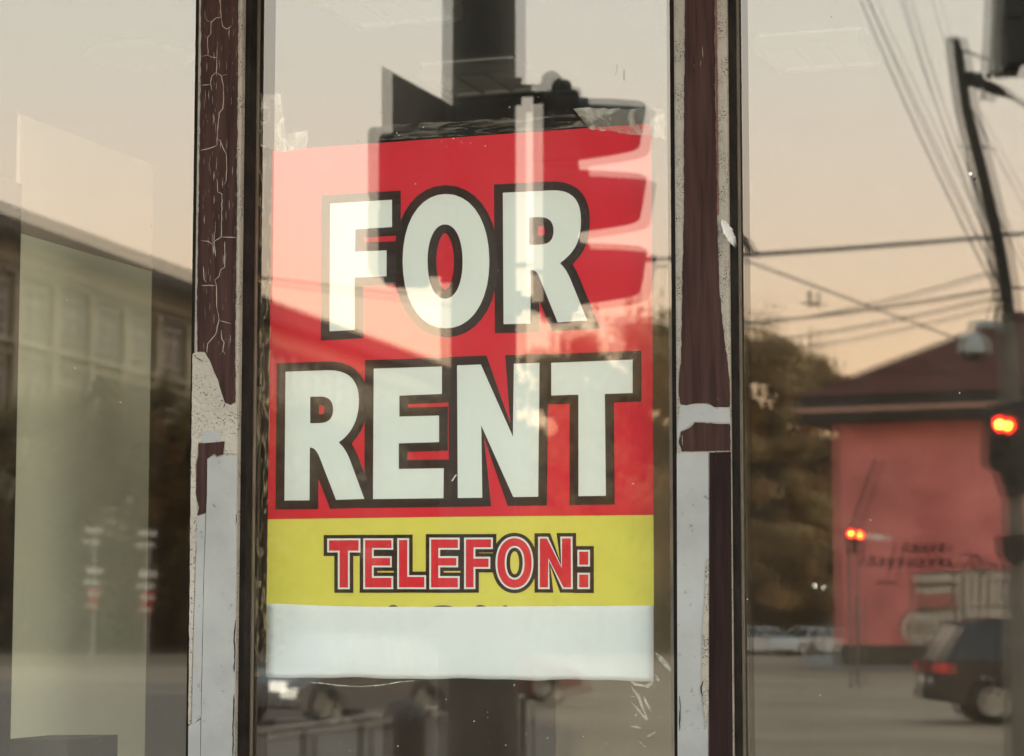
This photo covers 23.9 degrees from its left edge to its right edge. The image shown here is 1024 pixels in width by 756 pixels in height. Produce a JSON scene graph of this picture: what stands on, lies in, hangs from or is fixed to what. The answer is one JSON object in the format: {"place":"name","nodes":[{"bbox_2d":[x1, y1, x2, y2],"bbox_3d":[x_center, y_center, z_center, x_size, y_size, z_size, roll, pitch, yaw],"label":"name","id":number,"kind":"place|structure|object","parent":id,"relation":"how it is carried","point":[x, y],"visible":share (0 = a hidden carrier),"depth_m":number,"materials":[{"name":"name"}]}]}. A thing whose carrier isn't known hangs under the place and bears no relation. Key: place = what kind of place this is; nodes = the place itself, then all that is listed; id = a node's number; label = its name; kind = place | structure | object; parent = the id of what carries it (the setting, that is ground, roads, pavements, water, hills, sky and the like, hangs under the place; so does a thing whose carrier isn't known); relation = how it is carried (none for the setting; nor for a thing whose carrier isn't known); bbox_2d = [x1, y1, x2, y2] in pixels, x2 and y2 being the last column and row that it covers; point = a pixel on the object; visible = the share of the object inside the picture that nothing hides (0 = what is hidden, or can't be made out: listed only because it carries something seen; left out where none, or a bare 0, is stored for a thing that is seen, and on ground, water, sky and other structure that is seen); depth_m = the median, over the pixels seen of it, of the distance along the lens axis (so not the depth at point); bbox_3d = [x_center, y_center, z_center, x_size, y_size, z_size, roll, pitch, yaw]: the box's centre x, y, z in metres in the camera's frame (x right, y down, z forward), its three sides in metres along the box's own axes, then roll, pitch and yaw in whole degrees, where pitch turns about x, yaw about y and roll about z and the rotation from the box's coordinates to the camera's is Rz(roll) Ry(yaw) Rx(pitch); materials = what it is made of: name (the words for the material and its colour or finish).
{"place":"outdoors","nodes":[
{"label":"outdoors","id":0,"kind":"place"},
{"bbox_3d":[1.312,-2.756,7.270,9.621,10.250,9.600,-2,-6,19],"label":"shop building","id":1,"kind":"object","parent":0,"visible":0},
{"bbox_2d":[0,177,21,755],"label":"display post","id":2,"kind":"object","parent":1,"relation":"in","point":[10,216],"visible":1,"depth_m":3.29,"materials":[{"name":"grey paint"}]},
{"bbox_2d":[186,0,257,755],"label":"window post","id":3,"kind":"object","parent":1,"relation":"attached to","point":[220,528],"depth_m":3.08,"materials":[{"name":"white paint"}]},
{"bbox_2d":[249,0,674,755],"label":"window pane","id":4,"kind":"object","parent":1,"relation":"attached to","point":[669,372],"visible":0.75,"depth_m":3.06,"materials":[{"name":"clear glass"}]},
{"bbox_2d":[255,170,271,679],"bbox_3d":[-0.316,0.046,3.110,0.035,0.682,0.001,-2,-6,19],"label":"sticky tape","id":5,"kind":"object","parent":4,"relation":"attached to","point":[263,403],"visible":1,"depth_m":3.11,"materials":[{"name":"beige"}]},
{"bbox_2d":[261,101,300,148],"bbox_3d":[-0.296,-0.333,3.142,0.070,0.081,0.001,-2,-6,19],"label":"sticky tape","id":6,"kind":"object","parent":4,"relation":"attached to","point":[263,104],"visible":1,"depth_m":3.15,"materials":[{"name":"white"}]},
{"bbox_2d":[258,679,408,687],"bbox_3d":[-0.224,0.385,3.044,0.216,0.015,0.001,-2,-6,19],"label":"tape strip","id":7,"kind":"object","parent":4,"relation":"attached to","point":[347,685],"visible":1,"depth_m":3.04,"materials":[{"name":"white"}]},
{"bbox_2d":[266,123,653,676],"bbox_3d":[-0.071,0.033,3.028,0.514,0.679,0.002,-2,-6,19],"label":"rental poster","id":8,"kind":"object","parent":4,"relation":"attached to","point":[530,423],"visible":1,"depth_m":3.03,"materials":[{"name":"red paper"}]},
{"bbox_2d":[266,603,652,681],"bbox_3d":[-0.071,0.326,2.997,0.512,0.095,0.002,-2,-6,19],"label":"blank paper","id":9,"kind":"object","parent":8,"relation":"attached to","point":[538,643],"visible":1,"depth_m":2.99,"materials":[{"name":"white paper"}]},
{"bbox_2d":[19,14,969,751],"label":"dust specks","id":10,"kind":"object","parent":4,"relation":"attached to","point":[521,310],"visible":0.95,"depth_m":2.97,"materials":[{"name":"beige"}]},
{"bbox_2d":[579,107,663,133],"bbox_3d":[0.132,-0.314,2.990,0.119,0.048,0.001,-2,-6,19],"label":"sticky tape","id":11,"kind":"object","parent":4,"relation":"attached to","point":[586,109],"visible":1,"depth_m":3.00,"materials":[{"name":"white"}]},
{"bbox_2d":[630,657,670,710],"bbox_3d":[0.168,0.386,2.907,0.056,0.115,0.001,-2,-6,19],"label":"tape scrap","id":12,"kind":"object","parent":4,"relation":"attached to","point":[645,700],"visible":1,"depth_m":2.91,"materials":[{"name":"white"}]},
{"bbox_2d":[0,0,1023,334],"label":"ceiling","id":13,"kind":"structure","parent":1,"relation":"attached to","point":[862,188],"depth_m":7.13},
{"bbox_2d":[84,39,194,68],"bbox_3d":[-0.981,-0.850,6.365,0.290,0.020,0.290,-2,-6,19],"label":"downlight","id":14,"kind":"object","parent":13,"relation":"attached to","point":[139,54],"visible":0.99,"depth_m":6.36,"materials":[{"name":"silver metal"}]},
{"bbox_2d":[316,0,461,28],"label":"ceiling light","id":15,"kind":"object","parent":13,"relation":"attached to","point":[365,14],"visible":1,"depth_m":5.82,"materials":[{"name":"beige"}]},
{"bbox_2d":[420,57,544,97],"bbox_3d":[-0.078,-0.818,6.579,0.269,0.039,0.269,-2,-6,19],"label":"ceiling light","id":16,"kind":"object","parent":13,"relation":"attached to","point":[477,77],"visible":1,"depth_m":6.52,"materials":[{"name":"beige"}]},
{"bbox_2d":[756,28,881,72],"bbox_3d":[0.799,-0.849,6.270,0.276,0.039,0.276,-2,-6,19],"label":"ceiling light","id":17,"kind":"object","parent":13,"relation":"attached to","point":[823,50],"visible":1,"depth_m":6.21,"materials":[{"name":"beige"}]},
{"bbox_2d":[145,302,1023,755],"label":"interior wall","id":18,"kind":"structure","parent":1,"relation":"in","point":[887,464],"depth_m":11.52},
{"bbox_2d":[670,0,742,755],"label":"window post","id":19,"kind":"object","parent":1,"relation":"attached to","point":[708,691],"depth_m":2.87,"materials":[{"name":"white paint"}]},
{"bbox_2d":[721,220,735,245],"bbox_3d":[0.257,-0.172,2.864,0.005,0.037,0.025,6,-8,-45],"label":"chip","id":20,"kind":"object","parent":19,"relation":"attached to","point":[726,227],"visible":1,"depth_m":2.87,"materials":[{"name":"grey paint"}]},
{"bbox_2d":[736,0,745,755],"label":"window frame","id":21,"kind":"object","parent":1,"relation":"attached to","point":[741,380],"visible":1,"depth_m":2.89,"materials":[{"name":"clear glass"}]},
{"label":"floor","id":22,"kind":"structure","parent":1,"relation":"in","visible":0},
{"bbox_2d":[10,735,117,755],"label":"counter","id":23,"kind":"object","parent":22,"relation":"on","point":[77,745],"visible":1,"depth_m":3.27,"materials":[{"name":"grey"}]},
{"bbox_2d":[10,114,153,755],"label":"display board","id":24,"kind":"object","parent":22,"relation":"on","point":[80,557],"visible":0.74,"depth_m":3.52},
{"bbox_2d":[556,334,752,755],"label":"partition","id":25,"kind":"object","parent":22,"relation":"on","point":[615,717],"visible":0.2,"depth_m":4.96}
]}

